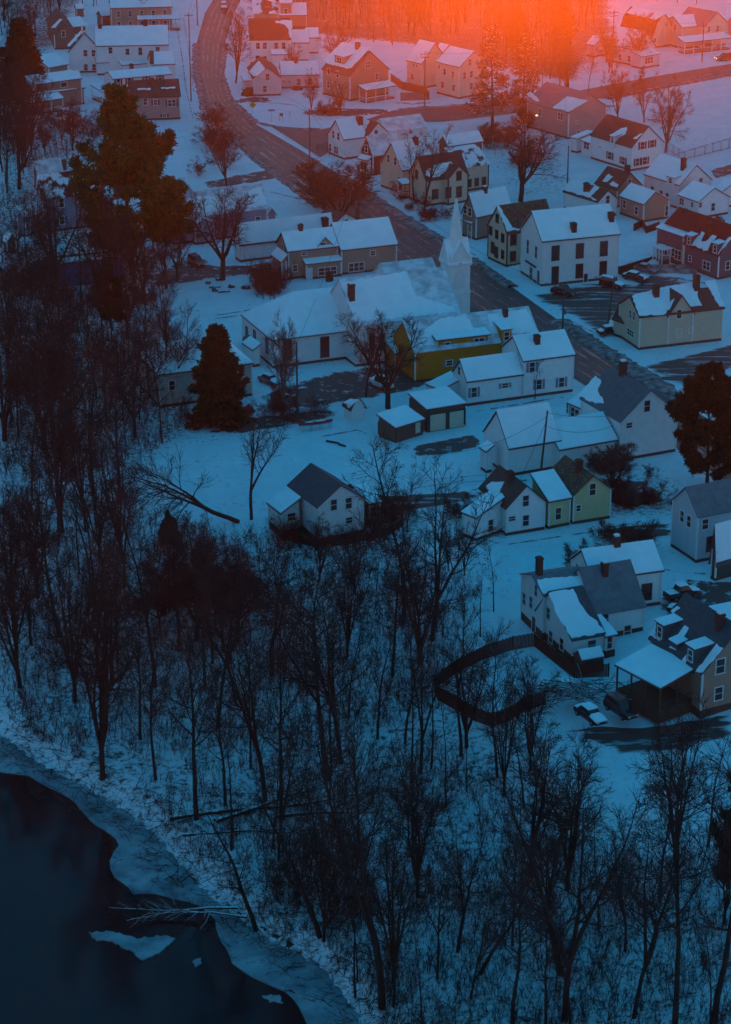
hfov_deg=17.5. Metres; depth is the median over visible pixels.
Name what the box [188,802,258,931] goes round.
bare tree
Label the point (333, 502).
window
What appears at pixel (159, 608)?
thicket tree
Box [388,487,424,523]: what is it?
bare shrub
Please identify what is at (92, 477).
bare tree
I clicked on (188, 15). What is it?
utility pole
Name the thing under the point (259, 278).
bare shrub
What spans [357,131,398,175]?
red house
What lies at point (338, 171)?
bare shrub
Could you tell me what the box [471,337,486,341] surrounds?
window
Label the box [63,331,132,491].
bare tree
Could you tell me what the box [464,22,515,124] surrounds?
fir tree
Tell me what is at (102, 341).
bare tree
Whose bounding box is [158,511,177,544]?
evergreen bush
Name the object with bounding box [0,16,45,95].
spruce tree
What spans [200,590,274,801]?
bare tree
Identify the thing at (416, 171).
window
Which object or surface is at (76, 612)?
bare tree
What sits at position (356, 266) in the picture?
window
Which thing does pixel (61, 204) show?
window
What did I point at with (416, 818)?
bare tree
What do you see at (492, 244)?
door
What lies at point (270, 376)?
parked car
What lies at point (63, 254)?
bare tree
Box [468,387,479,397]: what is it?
window
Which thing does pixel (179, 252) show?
bare tree
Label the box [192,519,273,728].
bare tree
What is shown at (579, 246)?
window
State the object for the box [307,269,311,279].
door
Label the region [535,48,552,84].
bare tree
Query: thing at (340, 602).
bare tree
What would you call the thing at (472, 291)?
wheel track
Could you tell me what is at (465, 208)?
window
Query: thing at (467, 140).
dark outbuilding
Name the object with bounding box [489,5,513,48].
bare tree
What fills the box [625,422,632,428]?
window
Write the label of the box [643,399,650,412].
window
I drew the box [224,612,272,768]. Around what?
bare tree
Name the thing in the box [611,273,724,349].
beige gable house
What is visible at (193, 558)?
bare tree
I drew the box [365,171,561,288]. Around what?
power line
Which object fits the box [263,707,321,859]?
bare tree
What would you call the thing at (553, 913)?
bare tree
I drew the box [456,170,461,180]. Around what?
window
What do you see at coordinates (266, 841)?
undergrowth
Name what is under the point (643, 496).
bare shrub
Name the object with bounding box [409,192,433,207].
bare shrub
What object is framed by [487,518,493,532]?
window
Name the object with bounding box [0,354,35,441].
bare tree
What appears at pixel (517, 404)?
footpath
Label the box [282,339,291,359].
window
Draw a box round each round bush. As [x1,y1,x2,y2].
[241,87,254,96]
[292,86,302,90]
[326,270,332,281]
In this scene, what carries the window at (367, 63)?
in the dormered house at (358, 68)
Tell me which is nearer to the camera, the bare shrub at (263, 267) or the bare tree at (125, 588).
the bare tree at (125, 588)
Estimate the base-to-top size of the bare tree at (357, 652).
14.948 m
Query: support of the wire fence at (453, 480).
on the ground at (220, 458)
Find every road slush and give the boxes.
[198,2,712,470]
[218,1,698,418]
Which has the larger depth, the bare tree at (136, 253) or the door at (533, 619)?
the bare tree at (136, 253)
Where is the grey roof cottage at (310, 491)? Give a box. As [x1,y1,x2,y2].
[266,463,381,543]
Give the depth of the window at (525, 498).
306.68 m
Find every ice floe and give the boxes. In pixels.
[89,930,174,960]
[192,958,201,967]
[262,994,282,1003]
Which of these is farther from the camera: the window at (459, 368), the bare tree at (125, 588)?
the window at (459, 368)
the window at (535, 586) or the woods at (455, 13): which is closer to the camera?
the window at (535, 586)
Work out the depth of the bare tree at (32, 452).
317.96 m
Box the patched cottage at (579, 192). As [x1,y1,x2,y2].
[562,179,618,215]
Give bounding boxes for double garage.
[408,386,466,432]
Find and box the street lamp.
[594,276,614,323]
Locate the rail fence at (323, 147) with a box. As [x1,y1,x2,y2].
[316,141,329,155]
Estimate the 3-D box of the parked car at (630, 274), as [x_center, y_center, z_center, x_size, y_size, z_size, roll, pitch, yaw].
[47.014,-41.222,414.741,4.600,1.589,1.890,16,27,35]
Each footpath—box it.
[175,22,192,115]
[325,429,379,438]
[477,397,561,411]
[509,521,640,544]
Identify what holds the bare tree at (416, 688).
on the ground at (220, 458)
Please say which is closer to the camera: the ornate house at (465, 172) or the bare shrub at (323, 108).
the ornate house at (465, 172)
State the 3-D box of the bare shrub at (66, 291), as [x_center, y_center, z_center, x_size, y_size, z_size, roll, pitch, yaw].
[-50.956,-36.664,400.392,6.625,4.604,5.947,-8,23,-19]
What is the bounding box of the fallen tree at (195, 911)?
[135,895,246,930]
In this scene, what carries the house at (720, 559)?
on the ground at (220, 458)
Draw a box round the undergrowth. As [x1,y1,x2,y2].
[0,107,730,1023]
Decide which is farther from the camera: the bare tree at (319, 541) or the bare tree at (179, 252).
the bare tree at (179, 252)
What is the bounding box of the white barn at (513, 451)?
[479,402,618,475]
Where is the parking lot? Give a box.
[537,274,681,328]
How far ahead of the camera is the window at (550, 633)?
277.60 m
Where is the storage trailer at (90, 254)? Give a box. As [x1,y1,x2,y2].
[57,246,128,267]
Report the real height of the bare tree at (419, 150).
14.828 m
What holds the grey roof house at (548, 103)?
on the ground at (220, 458)
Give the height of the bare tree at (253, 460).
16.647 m
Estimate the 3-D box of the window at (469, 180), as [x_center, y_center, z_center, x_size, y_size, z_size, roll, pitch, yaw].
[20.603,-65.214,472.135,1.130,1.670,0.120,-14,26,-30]
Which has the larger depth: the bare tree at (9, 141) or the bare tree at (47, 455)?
the bare tree at (9, 141)
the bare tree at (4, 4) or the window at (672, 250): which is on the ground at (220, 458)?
the bare tree at (4, 4)
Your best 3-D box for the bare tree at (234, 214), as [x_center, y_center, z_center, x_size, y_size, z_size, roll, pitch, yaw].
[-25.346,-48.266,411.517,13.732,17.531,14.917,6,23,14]
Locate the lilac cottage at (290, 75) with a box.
[241,56,319,95]
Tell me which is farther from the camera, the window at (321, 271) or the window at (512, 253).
the window at (512, 253)
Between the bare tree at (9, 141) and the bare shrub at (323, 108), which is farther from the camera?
the bare shrub at (323, 108)
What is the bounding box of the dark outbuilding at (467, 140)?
[437,130,483,153]
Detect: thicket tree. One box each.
[120,560,179,625]
[158,537,261,639]
[211,548,291,626]
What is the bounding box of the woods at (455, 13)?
[297,0,656,64]
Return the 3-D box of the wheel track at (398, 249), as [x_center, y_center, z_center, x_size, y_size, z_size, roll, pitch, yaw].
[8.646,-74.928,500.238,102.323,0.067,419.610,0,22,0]
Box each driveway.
[149,259,264,285]
[205,171,274,187]
[210,409,334,432]
[236,97,269,102]
[268,368,424,406]
[304,108,387,115]
[388,491,476,507]
[414,435,478,455]
[574,716,730,752]
[606,524,670,539]
[661,579,730,609]
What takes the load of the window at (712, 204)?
in the white farmhouse at (682, 182)
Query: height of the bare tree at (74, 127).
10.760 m
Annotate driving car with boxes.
[221,1,227,9]
[714,52,730,60]
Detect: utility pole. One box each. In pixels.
[186,13,192,101]
[296,342,297,407]
[309,108,310,195]
[358,164,359,218]
[421,51,429,105]
[540,410,547,470]
[558,287,569,328]
[567,145,568,182]
[610,10,617,72]
[701,21,707,61]
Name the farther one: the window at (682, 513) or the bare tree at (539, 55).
the bare tree at (539, 55)
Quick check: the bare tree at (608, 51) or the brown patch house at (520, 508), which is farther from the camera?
the bare tree at (608, 51)
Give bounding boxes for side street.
[271,64,730,156]
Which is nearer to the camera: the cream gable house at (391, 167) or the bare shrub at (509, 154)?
the cream gable house at (391, 167)
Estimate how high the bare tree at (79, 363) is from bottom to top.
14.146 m
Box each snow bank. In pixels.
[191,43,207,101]
[200,102,321,207]
[218,43,319,129]
[339,175,443,238]
[398,102,489,109]
[434,238,443,244]
[472,257,517,287]
[547,319,682,400]
[603,73,730,99]
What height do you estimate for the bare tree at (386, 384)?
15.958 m
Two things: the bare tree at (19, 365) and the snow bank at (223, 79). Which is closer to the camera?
the bare tree at (19, 365)
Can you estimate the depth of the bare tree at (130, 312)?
359.13 m
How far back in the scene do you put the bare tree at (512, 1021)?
210.35 m
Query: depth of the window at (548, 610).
277.26 m
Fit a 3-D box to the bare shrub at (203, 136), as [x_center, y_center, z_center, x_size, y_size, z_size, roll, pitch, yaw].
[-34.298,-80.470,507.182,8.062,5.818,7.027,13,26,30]
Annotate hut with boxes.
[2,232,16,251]
[573,646,604,673]
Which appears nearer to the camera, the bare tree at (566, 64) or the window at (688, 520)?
the window at (688, 520)
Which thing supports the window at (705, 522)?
in the pale blue house at (699, 511)
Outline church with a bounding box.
[241,193,472,367]
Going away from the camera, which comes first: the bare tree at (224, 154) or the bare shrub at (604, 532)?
the bare shrub at (604, 532)
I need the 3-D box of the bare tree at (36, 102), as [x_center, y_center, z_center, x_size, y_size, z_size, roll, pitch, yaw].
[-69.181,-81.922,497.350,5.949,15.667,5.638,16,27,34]
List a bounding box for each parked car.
[187,252,205,267]
[257,371,280,385]
[368,374,393,390]
[550,284,576,297]
[573,702,607,725]
[596,324,613,335]
[599,274,625,289]
[603,691,638,720]
[622,270,648,280]
[633,262,658,273]
[663,581,700,601]
[666,603,675,611]
[698,43,716,48]
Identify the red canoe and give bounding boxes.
[298,419,332,425]
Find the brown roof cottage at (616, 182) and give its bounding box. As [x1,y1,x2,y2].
[594,164,642,207]
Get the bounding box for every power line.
[195,21,307,108]
[297,169,357,342]
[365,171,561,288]
[455,417,545,452]
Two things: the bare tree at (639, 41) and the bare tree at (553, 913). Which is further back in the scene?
the bare tree at (639, 41)
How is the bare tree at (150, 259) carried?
on the ground at (220, 458)
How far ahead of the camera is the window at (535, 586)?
279.23 m
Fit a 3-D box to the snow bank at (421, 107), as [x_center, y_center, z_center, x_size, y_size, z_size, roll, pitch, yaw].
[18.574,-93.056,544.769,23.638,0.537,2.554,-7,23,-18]
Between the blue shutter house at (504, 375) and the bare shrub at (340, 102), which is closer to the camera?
the blue shutter house at (504, 375)
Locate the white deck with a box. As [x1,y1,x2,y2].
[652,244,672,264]
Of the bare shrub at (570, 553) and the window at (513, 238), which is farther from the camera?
the window at (513, 238)
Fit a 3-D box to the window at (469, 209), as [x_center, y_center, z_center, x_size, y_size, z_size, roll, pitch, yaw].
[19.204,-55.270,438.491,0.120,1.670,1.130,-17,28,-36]
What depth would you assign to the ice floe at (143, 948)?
232.47 m
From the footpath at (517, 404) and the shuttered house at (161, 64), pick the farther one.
the shuttered house at (161, 64)
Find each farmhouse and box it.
[39,19,168,74]
[570,114,664,170]
[643,153,729,216]
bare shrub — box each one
[4,234,37,263]
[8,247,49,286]
[10,258,48,285]
[37,125,55,143]
[41,106,61,128]
[46,282,79,304]
[51,110,83,128]
[69,120,101,142]
[75,109,95,127]
[77,284,109,306]
[85,110,101,132]
[134,283,158,304]
[185,156,208,175]
[189,122,221,146]
[194,101,230,127]
[203,103,231,128]
[203,128,236,148]
[205,126,246,153]
[205,145,241,168]
[246,260,274,285]
[247,260,273,273]
[248,265,277,290]
[253,394,286,414]
[260,272,280,293]
[261,264,295,289]
[265,378,301,410]
[265,511,304,539]
[267,273,283,292]
[269,393,296,413]
[271,395,312,423]
[287,157,382,214]
[300,158,367,201]
[300,394,332,417]
[314,100,334,114]
[330,105,339,115]
[332,96,346,106]
[361,506,391,530]
[362,520,397,540]
[364,496,406,525]
[373,482,409,506]
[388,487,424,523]
[389,179,406,193]
[392,190,408,200]
[404,203,415,210]
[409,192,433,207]
[415,203,436,220]
[419,206,438,220]
[437,203,453,219]
[442,491,471,517]
[477,121,499,137]
[480,126,505,148]
[480,129,499,146]
[492,123,522,148]
[505,151,526,166]
[512,105,526,121]
[517,106,536,128]
[562,536,590,566]
[582,445,610,471]
[586,519,630,546]
[601,474,631,499]
[609,473,636,491]
[611,484,639,510]
[622,518,660,549]
[637,480,677,507]
[639,487,655,505]
[643,463,658,480]
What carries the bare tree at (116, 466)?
on the ground at (220, 458)
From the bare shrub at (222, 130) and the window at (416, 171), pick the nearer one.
the window at (416, 171)
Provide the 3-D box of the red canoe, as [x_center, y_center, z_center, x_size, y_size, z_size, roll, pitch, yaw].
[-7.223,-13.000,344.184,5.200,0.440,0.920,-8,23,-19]
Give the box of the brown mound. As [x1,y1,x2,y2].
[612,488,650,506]
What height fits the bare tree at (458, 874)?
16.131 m
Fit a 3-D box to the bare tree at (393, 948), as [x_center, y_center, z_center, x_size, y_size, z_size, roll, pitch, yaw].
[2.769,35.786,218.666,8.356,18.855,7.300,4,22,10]
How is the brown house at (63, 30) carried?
on the ground at (220, 458)
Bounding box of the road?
[197,0,730,479]
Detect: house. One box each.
[15,169,105,236]
[46,8,84,49]
[90,50,175,102]
[96,0,180,29]
[117,77,180,119]
[138,336,253,407]
[171,184,276,244]
[234,212,332,261]
[248,18,318,65]
[252,0,306,27]
[270,217,397,280]
[321,42,395,102]
[321,207,359,221]
[327,116,365,159]
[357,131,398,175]
[363,114,427,140]
[379,137,434,193]
[383,306,538,382]
[396,147,489,205]
[406,39,487,98]
[425,329,575,405]
[460,185,510,239]
[460,465,547,540]
[486,199,549,266]
[519,555,646,663]
[526,82,607,138]
[530,455,613,528]
[566,359,677,458]
[569,533,664,606]
[586,26,660,68]
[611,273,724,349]
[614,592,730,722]
[619,183,670,221]
[655,207,730,279]
[669,6,730,53]
[670,479,730,562]
[708,520,730,580]
[722,7,730,38]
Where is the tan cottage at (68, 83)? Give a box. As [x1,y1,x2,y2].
[24,70,84,116]
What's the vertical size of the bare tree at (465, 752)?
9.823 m
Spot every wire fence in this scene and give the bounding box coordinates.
[411,474,486,489]
[667,139,730,158]
[687,70,729,84]
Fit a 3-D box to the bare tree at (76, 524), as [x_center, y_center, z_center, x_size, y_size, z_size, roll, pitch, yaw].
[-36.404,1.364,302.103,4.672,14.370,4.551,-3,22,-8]
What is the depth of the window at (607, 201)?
452.85 m
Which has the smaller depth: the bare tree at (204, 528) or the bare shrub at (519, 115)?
the bare tree at (204, 528)
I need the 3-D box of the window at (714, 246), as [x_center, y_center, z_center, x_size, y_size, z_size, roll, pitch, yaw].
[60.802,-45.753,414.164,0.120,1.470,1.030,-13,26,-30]
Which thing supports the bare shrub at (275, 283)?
on the ground at (220, 458)
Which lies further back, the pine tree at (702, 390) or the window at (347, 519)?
the pine tree at (702, 390)
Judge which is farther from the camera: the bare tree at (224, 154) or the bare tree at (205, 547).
the bare tree at (224, 154)
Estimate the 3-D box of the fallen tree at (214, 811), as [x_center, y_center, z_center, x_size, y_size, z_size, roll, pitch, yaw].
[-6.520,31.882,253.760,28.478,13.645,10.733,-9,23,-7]
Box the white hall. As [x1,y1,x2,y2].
[520,203,620,285]
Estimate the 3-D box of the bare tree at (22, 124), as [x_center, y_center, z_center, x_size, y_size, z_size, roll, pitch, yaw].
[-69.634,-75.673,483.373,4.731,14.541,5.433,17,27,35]
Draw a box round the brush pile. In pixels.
[520,663,636,707]
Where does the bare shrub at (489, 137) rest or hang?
on the ground at (220, 458)
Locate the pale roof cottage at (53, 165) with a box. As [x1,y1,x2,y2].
[32,157,66,186]
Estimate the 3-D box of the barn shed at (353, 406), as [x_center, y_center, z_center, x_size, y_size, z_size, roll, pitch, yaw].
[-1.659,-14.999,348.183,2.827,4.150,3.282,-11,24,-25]
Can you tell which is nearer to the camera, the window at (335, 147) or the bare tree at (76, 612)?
the bare tree at (76, 612)
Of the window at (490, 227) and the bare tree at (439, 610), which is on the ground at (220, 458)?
the bare tree at (439, 610)
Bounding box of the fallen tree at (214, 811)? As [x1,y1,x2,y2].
[169,746,427,820]
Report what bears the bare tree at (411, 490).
on the ground at (220, 458)
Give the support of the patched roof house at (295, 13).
on the ground at (220, 458)
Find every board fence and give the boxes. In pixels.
[292,520,401,546]
[391,74,429,100]
[434,632,545,725]
[534,635,609,677]
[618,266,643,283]
[620,256,651,269]
[633,219,659,232]
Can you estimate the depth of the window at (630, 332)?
380.87 m
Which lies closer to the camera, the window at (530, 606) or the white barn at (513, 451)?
the window at (530, 606)
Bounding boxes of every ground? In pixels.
[0,0,730,1023]
[711,165,730,177]
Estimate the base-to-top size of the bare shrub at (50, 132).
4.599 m
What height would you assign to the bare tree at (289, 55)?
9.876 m
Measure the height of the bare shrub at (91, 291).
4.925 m
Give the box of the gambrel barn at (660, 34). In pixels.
[620,6,671,47]
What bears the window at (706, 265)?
in the house at (700, 243)
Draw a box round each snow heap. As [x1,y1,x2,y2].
[508,264,520,270]
[538,674,581,692]
[624,256,657,264]
[652,264,697,273]
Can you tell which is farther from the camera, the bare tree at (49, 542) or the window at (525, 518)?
the window at (525, 518)
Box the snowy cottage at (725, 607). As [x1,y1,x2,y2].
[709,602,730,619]
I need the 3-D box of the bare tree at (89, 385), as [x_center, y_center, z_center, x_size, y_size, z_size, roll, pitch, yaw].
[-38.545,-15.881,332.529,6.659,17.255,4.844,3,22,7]
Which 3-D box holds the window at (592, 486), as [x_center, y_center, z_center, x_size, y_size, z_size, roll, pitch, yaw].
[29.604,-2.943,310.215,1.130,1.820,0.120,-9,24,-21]
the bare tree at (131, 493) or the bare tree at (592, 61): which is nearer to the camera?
the bare tree at (131, 493)
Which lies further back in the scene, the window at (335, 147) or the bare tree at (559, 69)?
the bare tree at (559, 69)
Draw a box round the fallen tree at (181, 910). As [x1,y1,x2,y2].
[102,883,237,928]
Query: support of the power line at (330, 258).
attached to the utility pole at (358, 186)
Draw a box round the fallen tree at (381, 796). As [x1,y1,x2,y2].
[278,771,464,816]
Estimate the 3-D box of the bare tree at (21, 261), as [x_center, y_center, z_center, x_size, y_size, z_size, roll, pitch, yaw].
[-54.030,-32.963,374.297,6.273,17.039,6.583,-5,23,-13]
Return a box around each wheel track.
[202,0,721,465]
[207,0,711,449]
[211,1,605,370]
[215,1,666,401]
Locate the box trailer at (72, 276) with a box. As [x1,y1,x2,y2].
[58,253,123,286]
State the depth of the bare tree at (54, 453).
307.70 m
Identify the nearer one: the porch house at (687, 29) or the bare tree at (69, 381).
the bare tree at (69, 381)
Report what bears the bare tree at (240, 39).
on the ground at (220, 458)
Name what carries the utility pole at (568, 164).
on the ground at (220, 458)
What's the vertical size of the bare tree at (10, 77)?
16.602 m
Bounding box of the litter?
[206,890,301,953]
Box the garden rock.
[241,283,250,288]
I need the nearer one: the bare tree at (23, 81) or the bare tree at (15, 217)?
the bare tree at (15, 217)
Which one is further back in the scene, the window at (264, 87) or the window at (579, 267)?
the window at (264, 87)
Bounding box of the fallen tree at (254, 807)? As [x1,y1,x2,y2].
[213,739,409,823]
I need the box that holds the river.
[0,772,305,1023]
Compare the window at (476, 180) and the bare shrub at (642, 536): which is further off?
the window at (476, 180)
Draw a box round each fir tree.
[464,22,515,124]
[502,30,540,119]
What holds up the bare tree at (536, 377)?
on the ground at (220, 458)
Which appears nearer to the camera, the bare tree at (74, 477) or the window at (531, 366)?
the bare tree at (74, 477)
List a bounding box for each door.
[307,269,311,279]
[415,422,419,433]
[430,413,445,431]
[449,410,464,427]
[481,452,483,466]
[491,242,493,253]
[532,616,534,632]
[551,266,558,282]
[584,274,587,281]
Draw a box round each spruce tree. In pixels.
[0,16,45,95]
[183,323,258,430]
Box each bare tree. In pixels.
[0,0,13,26]
[0,38,34,87]
[0,55,49,104]
[0,64,21,134]
[0,82,9,142]
[0,82,34,160]
[0,90,9,163]
[0,99,43,189]
[0,105,13,171]
[0,106,25,192]
[0,109,22,183]
[0,196,30,265]
[0,210,24,303]
[0,232,28,314]
[0,270,46,393]
[0,279,40,344]
[0,291,37,364]
[0,295,21,422]
[0,296,11,383]
[0,316,39,421]
[0,325,30,436]
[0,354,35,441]
[0,459,69,598]
[0,469,86,634]
[0,488,38,602]
[0,517,48,645]
[0,525,52,653]
[0,547,44,687]
[1,65,46,133]
[1,336,34,425]
[2,87,17,151]
[2,99,49,166]
[2,231,33,312]
[5,251,42,349]
[5,333,73,449]
[8,186,39,293]
[10,80,55,131]
[11,362,53,500]
[13,105,33,172]
[14,312,70,418]
[14,381,87,533]
[16,177,91,290]
[17,254,69,349]
[19,0,39,29]
[20,209,61,316]
[20,533,47,631]
[21,84,45,156]
[21,246,47,317]
[25,302,54,357]
[28,323,101,419]
[28,530,115,702]
[31,326,104,425]
[31,402,75,545]
[31,532,149,780]
[32,195,63,245]
[34,110,52,157]
[37,224,72,309]
[38,188,65,254]
[40,242,95,325]
[40,393,103,505]
[42,357,88,476]
[44,0,56,11]
[51,105,69,145]
[51,471,102,593]
[55,219,76,292]
[58,293,88,353]
[58,420,97,532]
[58,433,105,576]
[58,442,133,560]
[59,335,86,374]
[60,101,85,150]
[60,214,135,273]
[61,176,100,292]
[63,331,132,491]
[63,475,94,573]
[64,96,81,131]
[66,339,110,440]
[67,297,110,399]
[68,348,148,501]
[69,230,117,342]
[71,540,141,682]
[72,269,110,355]
[73,512,127,646]
[77,419,149,562]
[81,320,115,420]
[84,190,132,276]
[86,321,142,388]
[90,513,135,663]
[92,336,171,437]
[97,180,136,275]
[97,485,195,686]
[98,248,153,333]
[100,464,151,575]
[104,222,152,283]
[106,444,239,529]
[110,286,141,369]
[112,323,135,420]
[113,588,174,739]
[117,256,130,330]
[118,316,159,400]
[120,240,163,290]
[120,281,139,357]
[120,609,195,779]
[121,292,150,349]
[122,300,158,397]
[124,238,166,327]
[124,325,157,420]
[131,326,177,442]
[132,315,200,379]
[134,527,190,610]
[136,594,236,820]
[140,265,182,336]
[140,514,199,651]
[141,265,185,352]
[146,233,177,288]
[153,521,172,567]
[158,224,199,280]
[158,507,176,531]
[167,298,205,354]
[167,538,228,684]
[168,181,258,280]
[168,508,195,565]
[172,531,228,662]
[176,515,208,563]
[180,511,192,543]
[184,182,198,217]
[186,513,220,553]
[186,573,249,704]
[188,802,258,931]
[189,534,231,652]
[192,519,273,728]
[193,522,220,629]
[196,666,258,805]
[198,116,238,184]
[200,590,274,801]
[202,508,213,544]
[217,730,255,850]
[219,0,254,82]
[219,559,252,657]
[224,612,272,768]
[237,782,321,938]
[238,602,328,819]
[239,398,293,519]
[239,542,318,676]
[249,710,307,848]
[252,561,377,780]
[262,307,300,412]
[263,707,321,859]
[272,687,424,1010]
[282,44,302,60]
[282,577,318,694]
[282,580,361,763]
[287,822,381,941]
[289,607,360,775]
[291,764,333,858]
[297,521,324,553]
[300,68,321,113]
[301,512,342,581]
[316,18,358,52]
[317,521,381,594]
[321,539,376,657]
[326,79,350,113]
[332,0,349,25]
[332,850,371,997]
[333,308,426,409]
[334,425,434,625]
[337,890,367,982]
[341,594,374,718]
[351,811,441,980]
[354,316,395,397]
[362,527,446,677]
[365,616,407,739]
[369,520,387,589]
[369,836,408,933]
[373,525,467,662]
[377,738,459,897]
[382,874,417,1007]
[387,615,444,743]
[388,618,432,780]
[390,606,464,773]
[394,0,417,24]
[400,128,430,201]
[401,451,505,641]
[401,455,419,531]
[402,845,468,979]
[403,0,429,35]
[404,925,428,1016]
[415,123,455,208]
[417,648,458,768]
[418,592,494,755]
[426,682,466,803]
[430,630,507,748]
[431,580,446,636]
[436,812,502,952]
[438,517,461,571]
[452,521,478,575]
[452,710,477,791]
[453,0,472,22]
[462,886,508,999]
[465,615,520,777]
[470,563,494,636]
[471,666,535,796]
[477,769,565,975]
[478,826,569,1023]
[479,856,548,975]
[482,542,502,611]
[487,782,661,1021]
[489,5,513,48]
[493,802,543,944]
[495,697,529,808]
[498,107,569,201]
[499,719,571,873]
[501,642,564,771]
[501,667,520,738]
[512,879,575,1023]
[513,804,583,909]
[521,724,615,890]
[527,358,544,398]
[528,38,545,66]
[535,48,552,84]
[540,28,563,78]
[540,919,585,1023]
[550,35,580,86]
[550,908,571,990]
[551,48,568,84]
[558,37,573,87]
[577,815,610,929]
[584,47,599,90]
[585,812,648,951]
[589,441,639,487]
[593,18,617,62]
[599,31,626,72]
[601,63,631,116]
[605,806,714,1018]
[620,19,654,57]
[625,684,728,872]
[626,737,730,1023]
[629,65,658,122]
[633,12,653,35]
[633,750,695,895]
[645,72,695,152]
[662,733,730,1023]
[687,908,730,1023]
[688,719,730,847]
[700,801,730,924]
[715,214,723,221]
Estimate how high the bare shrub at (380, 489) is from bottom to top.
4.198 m
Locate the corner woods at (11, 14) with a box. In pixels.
[0,0,96,34]
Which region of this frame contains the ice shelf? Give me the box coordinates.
[0,734,358,1023]
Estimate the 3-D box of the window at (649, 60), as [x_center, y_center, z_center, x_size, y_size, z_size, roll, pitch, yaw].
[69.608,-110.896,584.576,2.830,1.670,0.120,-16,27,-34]
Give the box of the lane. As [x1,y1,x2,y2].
[647,345,730,380]
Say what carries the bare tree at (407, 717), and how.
on the ground at (220, 458)
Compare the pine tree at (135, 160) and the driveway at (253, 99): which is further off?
the driveway at (253, 99)
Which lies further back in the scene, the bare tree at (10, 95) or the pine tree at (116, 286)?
the bare tree at (10, 95)
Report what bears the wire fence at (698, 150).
on the ground at (220, 458)
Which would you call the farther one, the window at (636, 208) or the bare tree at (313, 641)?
the window at (636, 208)
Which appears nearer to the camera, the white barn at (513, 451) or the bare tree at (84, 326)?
the white barn at (513, 451)
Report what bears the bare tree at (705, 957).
on the ground at (220, 458)
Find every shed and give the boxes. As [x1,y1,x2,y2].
[74,4,84,16]
[342,393,366,421]
[376,405,424,442]
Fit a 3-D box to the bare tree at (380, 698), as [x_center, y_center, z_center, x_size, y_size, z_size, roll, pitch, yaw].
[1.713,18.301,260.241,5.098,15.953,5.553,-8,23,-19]
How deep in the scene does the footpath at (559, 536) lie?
306.71 m
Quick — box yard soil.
[599,478,661,509]
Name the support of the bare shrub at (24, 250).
on the ground at (220, 458)
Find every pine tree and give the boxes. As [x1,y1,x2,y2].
[66,82,196,270]
[91,256,130,338]
[504,5,529,66]
[552,2,577,45]
[664,359,730,482]
[709,766,730,884]
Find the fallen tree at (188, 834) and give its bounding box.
[183,801,340,836]
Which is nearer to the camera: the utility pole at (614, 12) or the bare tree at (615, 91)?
the bare tree at (615, 91)
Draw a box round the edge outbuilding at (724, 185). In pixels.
[714,179,730,206]
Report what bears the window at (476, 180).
in the ornate house at (465, 172)
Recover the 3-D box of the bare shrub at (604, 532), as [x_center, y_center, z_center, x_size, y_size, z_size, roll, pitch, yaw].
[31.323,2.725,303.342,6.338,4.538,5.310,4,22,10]
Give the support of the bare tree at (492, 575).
on the ground at (220, 458)
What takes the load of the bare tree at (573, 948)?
on the ground at (220, 458)
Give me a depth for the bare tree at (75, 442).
309.01 m
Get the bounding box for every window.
[59,198,64,207]
[59,216,64,224]
[60,82,67,87]
[83,50,87,56]
[91,50,95,56]
[108,47,112,53]
[125,48,129,54]
[138,47,142,55]
[143,98,147,105]
[151,100,159,105]
[166,99,177,106]
[168,380,175,390]
[262,85,266,92]
[265,73,269,80]
[265,337,268,354]
[281,42,285,48]
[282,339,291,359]
[287,512,295,521]
[292,264,297,271]
[296,78,300,85]
[318,266,336,275]
[320,336,329,357]
[330,498,337,511]
[334,146,338,154]
[337,57,341,63]
[345,497,352,509]
[345,516,352,523]
[348,261,364,271]
[365,60,370,68]
[370,250,375,255]
[393,156,396,165]
[415,169,417,179]
[432,189,438,199]
[443,359,455,366]
[445,187,451,198]
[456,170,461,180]
[456,186,461,197]
[457,366,460,375]
[463,205,466,214]
[467,207,471,216]
[468,179,471,187]
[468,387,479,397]
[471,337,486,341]
[474,178,478,186]
[482,176,485,184]
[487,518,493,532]
[489,225,492,235]
[495,213,498,223]
[495,229,498,239]
[499,382,511,388]
[503,331,509,340]
[508,515,515,521]
[510,234,516,245]
[510,251,515,261]
[522,494,529,507]
[522,514,529,526]
[522,591,525,606]
[526,239,528,254]
[526,361,537,372]
[528,594,532,610]
[529,266,532,280]
[533,379,544,389]
[534,245,537,258]
[534,583,537,598]
[546,605,550,621]
[548,629,552,644]
[551,245,559,260]
[554,507,561,520]
[556,377,566,387]
[557,112,562,120]
[559,636,563,652]
[566,402,570,414]
[570,406,574,416]
[574,408,579,415]
[575,243,583,258]
[575,263,582,278]
[575,504,581,511]
[583,142,588,149]
[587,639,596,647]
[589,482,596,496]
[599,241,607,256]
[599,261,606,275]
[603,614,609,621]
[604,637,612,649]
[605,195,609,203]
[606,151,613,159]
[619,156,626,164]
[623,624,631,634]
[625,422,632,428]
[627,327,633,338]
[634,158,640,165]
[634,206,637,214]
[638,141,646,149]
[641,156,648,164]
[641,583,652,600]
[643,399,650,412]
[644,56,652,64]
[648,139,655,147]
[656,624,662,639]
[658,243,667,255]
[664,204,669,216]
[668,246,674,257]
[674,249,681,260]
[676,309,681,318]
[679,197,683,205]
[679,509,684,523]
[686,514,691,528]
[687,236,690,244]
[687,648,692,663]
[701,518,708,530]
[702,260,709,271]
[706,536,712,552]
[710,202,715,211]
[713,244,716,253]
[713,685,723,701]
[715,657,725,674]
[725,261,729,270]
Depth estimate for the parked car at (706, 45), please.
605.91 m

